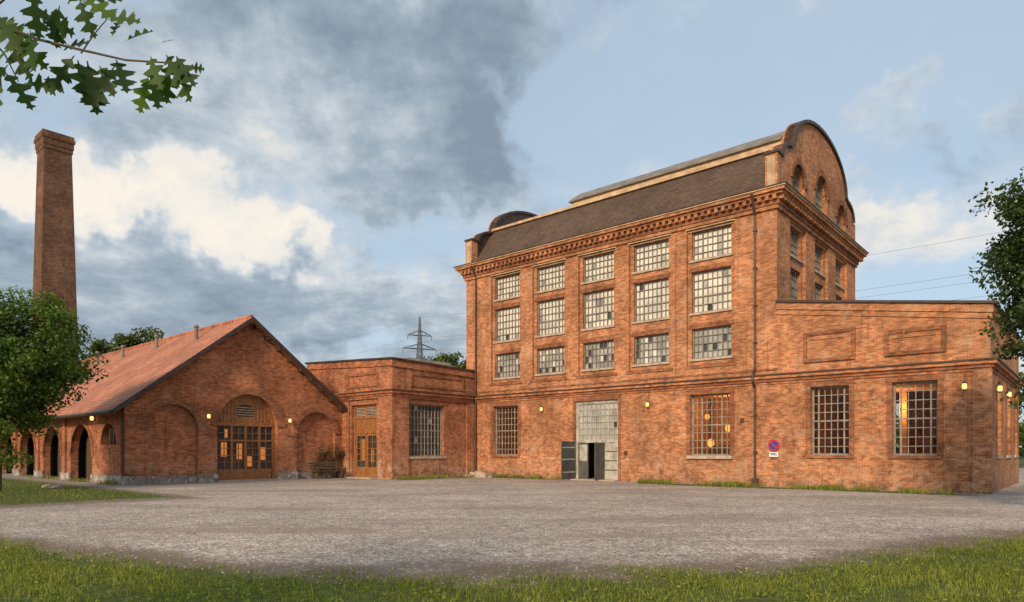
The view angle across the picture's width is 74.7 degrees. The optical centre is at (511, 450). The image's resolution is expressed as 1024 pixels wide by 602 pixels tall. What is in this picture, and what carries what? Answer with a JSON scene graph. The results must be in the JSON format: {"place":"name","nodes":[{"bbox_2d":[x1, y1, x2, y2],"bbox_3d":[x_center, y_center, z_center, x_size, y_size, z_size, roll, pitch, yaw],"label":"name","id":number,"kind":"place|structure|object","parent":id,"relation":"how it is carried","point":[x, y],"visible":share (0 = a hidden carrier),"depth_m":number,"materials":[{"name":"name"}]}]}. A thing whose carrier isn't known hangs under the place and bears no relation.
{"place":"outdoors","nodes":[
{"label":"outdoors","id":0,"kind":"place"},
{"bbox_2d":[0,478,165,503],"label":"lawn grass","id":1,"kind":"structure","parent":0,"point":[22,486],"depth_m":25.51,"materials":[{"name":"green plant"}]},
{"bbox_2d":[309,366,474,478],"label":"brick walls","id":2,"kind":"structure","parent":0,"point":[334,381],"depth_m":40.31,"materials":[{"name":"brown brick"}]},
{"bbox_2d":[343,404,377,478],"bbox_3d":[-8.711,-0.550,39.094,2.610,4.300,0.810,0,0,41],"label":"wooden door","id":3,"kind":"structure","parent":2,"relation":"attached to","point":[365,441],"depth_m":39.39,"materials":[{"name":"brown wood"}]},
{"bbox_2d":[411,405,439,454],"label":"window panes","id":4,"kind":"object","parent":2,"relation":"attached to","point":[429,432],"visible":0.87,"depth_m":39.67,"materials":[{"name":"black glass"}]},
{"bbox_2d":[410,404,441,455],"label":"steel window bars","id":5,"kind":"object","parent":4,"relation":"attached to","point":[427,430],"visible":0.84,"depth_m":39.59,"materials":[{"name":"grey metal"}]},
{"bbox_2d":[409,456,445,458],"bbox_3d":[-5.040,0.392,39.461,0.300,0.136,2.950,0,0,41],"label":"window sill","id":6,"kind":"structure","parent":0,"point":[429,457],"depth_m":39.39,"materials":[{"name":"beige stone"}]},
{"bbox_2d":[0,456,1023,601],"bbox_3d":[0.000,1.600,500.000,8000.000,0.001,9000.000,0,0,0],"label":"ground","id":7,"kind":"structure","parent":0,"point":[1009,498],"depth_m":13.15,"materials":[{"name":"grey gravel"}]},
{"bbox_2d":[32,128,78,364],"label":"brick chimney","id":8,"kind":"object","parent":7,"relation":"on","point":[54,269],"visible":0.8,"depth_m":65.11,"materials":[{"name":"brick"}]},
{"bbox_2d":[0,285,110,491],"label":"maple tree","id":9,"kind":"object","parent":7,"relation":"on","point":[34,380],"visible":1,"depth_m":26.27,"materials":[{"name":"green plant"}]},
{"bbox_2d":[48,484,63,488],"bbox_3d":[-19.305,1.539,28.402,0.523,0.300,0.580,0,0,16],"label":"rock","id":10,"kind":"object","parent":7,"relation":"on","point":[58,486],"visible":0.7,"depth_m":28.25,"materials":[{"name":"stone"}]},
{"bbox_2d":[0,0,204,115],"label":"red oak tree","id":11,"kind":"object","parent":7,"relation":"on","point":[90,88],"visible":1,"depth_m":2.86,"materials":[{"name":"green plant"}]},
{"bbox_2d":[84,326,164,358],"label":"broadleaf tree","id":12,"kind":"object","parent":7,"relation":"on","point":[130,340],"visible":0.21,"depth_m":82.56,"materials":[{"name":"green plant"}]},
{"bbox_2d":[0,315,347,484],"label":"brick gabled hall","id":13,"kind":"structure","parent":7,"relation":"on","point":[251,384],"depth_m":35.96,"materials":[{"name":"red brick"}]},
{"bbox_2d":[308,462,344,478],"bbox_3d":[-10.675,1.120,38.704,0.680,0.960,2.000,0,0,41],"label":"wooden bench","id":14,"kind":"object","parent":7,"relation":"on","point":[324,466],"visible":0.97,"depth_m":38.81,"materials":[{"name":"brown wood"}]},
{"bbox_2d":[316,444,344,476],"bbox_3d":[-10.721,0.649,39.590,0.655,2.116,2.347,0,0,43],"label":"climbing plant","id":15,"kind":"object","parent":7,"relation":"on","point":[320,455],"visible":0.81,"depth_m":39.36,"materials":[{"name":"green plant"}]},
{"bbox_2d":[305,357,474,479],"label":"brick trim","id":16,"kind":"structure","parent":7,"relation":"on","point":[393,434],"depth_m":38.62,"materials":[{"name":"brown brick"}]},
{"bbox_2d":[404,317,436,359],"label":"transmission pylon","id":17,"kind":"object","parent":7,"relation":"on","point":[421,348],"visible":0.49,"depth_m":199.64,"materials":[{"name":"metal"}]},
{"bbox_2d":[320,232,1022,358],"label":"power cables","id":18,"kind":"object","parent":17,"relation":"attached to","point":[857,290],"visible":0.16,"depth_m":117.72,"materials":[{"name":"metal"}]},
{"bbox_2d":[423,351,465,368],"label":"broadleaf tree","id":19,"kind":"object","parent":7,"relation":"on","point":[450,359],"visible":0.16,"depth_m":123.16,"materials":[{"name":"green plant"}]},
{"bbox_2d":[464,471,493,477],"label":"concrete steps","id":20,"kind":"structure","parent":7,"relation":"on","point":[484,474],"depth_m":40.85,"materials":[{"name":"beige concrete"}]},
{"bbox_2d":[27,473,990,494],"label":"wall weeds","id":21,"kind":"object","parent":7,"relation":"on","point":[837,487],"depth_m":30.34,"materials":[{"name":"green plant"}]},
{"bbox_2d":[0,529,1023,601],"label":"lawn grass","id":22,"kind":"structure","parent":7,"relation":"on","point":[18,578],"depth_m":8.07,"materials":[{"name":"green plant"}]},
{"bbox_2d":[0,486,1023,584],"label":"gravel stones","id":23,"kind":"object","parent":7,"relation":"on","point":[273,547],"visible":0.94,"depth_m":13.28,"materials":[{"name":"grey gravel"}]},
{"bbox_2d":[561,395,620,481],"bbox_3d":[4.299,-0.675,36.057,3.110,4.550,1.700,0,0,41],"label":"gate and doors","id":24,"kind":"structure","parent":7,"relation":"on","point":[598,424],"depth_m":36.39,"materials":[{"name":"grey paint"}]},
{"bbox_2d":[509,382,936,478],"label":"interior floors and partitions","id":25,"kind":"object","parent":7,"relation":"on","point":[834,396],"visible":0.08,"depth_m":36.09,"materials":[{"name":"paint"}]},
{"bbox_2d":[705,414,729,446],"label":"hanging lamps","id":26,"kind":"object","parent":25,"relation":"hanging from","point":[709,443],"visible":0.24,"depth_m":33.87,"materials":[{"name":"glass"}]},
{"bbox_2d":[453,119,1023,493],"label":"brick trim and cornices","id":27,"kind":"structure","parent":7,"relation":"on","point":[786,198],"depth_m":30.69,"materials":[{"name":"brown brick"}]},
{"bbox_2d":[471,193,758,485],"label":"downpipes","id":28,"kind":"object","parent":27,"relation":"attached to","point":[755,480],"visible":0.71,"depth_m":30.51,"materials":[{"name":"brown metal"}]},
{"bbox_2d":[476,131,783,260],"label":"mansard roof","id":29,"kind":"structure","parent":27,"relation":"attached to","point":[727,172],"depth_m":35.91,"materials":[{"name":"brown-grey roof tiles"},{"name":"grey metal"}]},
{"bbox_2d":[498,177,818,376],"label":"window panes","id":30,"kind":"object","parent":27,"relation":"attached to","point":[667,299],"visible":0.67,"depth_m":34.95,"materials":[{"name":"grey glass"}]},
{"bbox_2d":[497,170,840,377],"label":"steel window bars","id":31,"kind":"object","parent":27,"relation":"attached to","point":[793,274],"visible":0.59,"depth_m":35.29,"materials":[{"name":"grey metal"}]},
{"bbox_2d":[496,380,937,455],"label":"window bars","id":32,"kind":"object","parent":27,"relation":"attached to","point":[813,420],"depth_m":29.07,"materials":[{"name":"metal"}]},
{"bbox_2d":[490,218,1018,458],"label":"window sills","id":33,"kind":"structure","parent":27,"relation":"attached to","point":[800,261],"depth_m":34.57,"materials":[{"name":"concrete"}]},
{"bbox_2d":[768,440,778,456],"bbox_3d":[11.727,-0.115,30.036,0.500,0.770,0.088,0,0,41],"label":"no stopping sign","id":34,"kind":"object","parent":27,"relation":"attached to","point":[773,445],"visible":1,"depth_m":30.01,"materials":[{"name":"blue metal"}]},
{"bbox_2d":[962,381,966,390],"bbox_3d":[17.072,-2.440,25.303,0.166,0.360,0.285,0,0,41],"label":"wall lamp","id":35,"kind":"object","parent":27,"relation":"attached to","point":[964,386],"visible":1,"depth_m":25.21,"materials":[{"name":"yellow glass"}]},
{"bbox_2d":[995,384,1002,392],"bbox_3d":[18.731,-2.410,25.855,0.292,0.360,0.158,0,0,41],"label":"wall lamp","id":36,"kind":"object","parent":27,"relation":"attached to","point":[999,388],"visible":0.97,"depth_m":25.77,"materials":[{"name":"yellow glass"}]},
{"bbox_2d":[1004,390,1011,397],"bbox_3d":[21.098,-2.410,28.567,0.292,0.360,0.158,0,0,41],"label":"wall lamp","id":37,"kind":"object","parent":27,"relation":"attached to","point":[1009,394],"visible":0.7,"depth_m":28.47,"materials":[{"name":"yellow glass"}]},
{"bbox_2d":[896,415,1023,458],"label":"distant trees","id":38,"kind":"object","parent":7,"relation":"on","point":[1021,439],"depth_m":144.00,"materials":[{"name":"green plant"}]},
{"bbox_2d":[968,167,1023,417],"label":"linden tree","id":39,"kind":"object","parent":7,"relation":"on","point":[1006,259],"visible":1,"depth_m":16.62,"materials":[{"name":"green plant"}]},
{"bbox_2d":[1019,372,1023,415],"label":"broadleaf tree","id":40,"kind":"object","parent":7,"relation":"on","point":[1021,375],"visible":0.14,"depth_m":58.03,"materials":[{"name":"green plant"}]},
{"bbox_2d":[0,0,1023,447],"label":"sky","id":41,"kind":"structure","parent":0,"point":[324,179],"materials":[{"name":"blue"}]},
{"bbox_2d":[466,121,1018,492],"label":"brick walls","id":42,"kind":"structure","parent":0,"point":[653,440],"depth_m":32.40,"materials":[{"name":"brown brick"}]}
]}

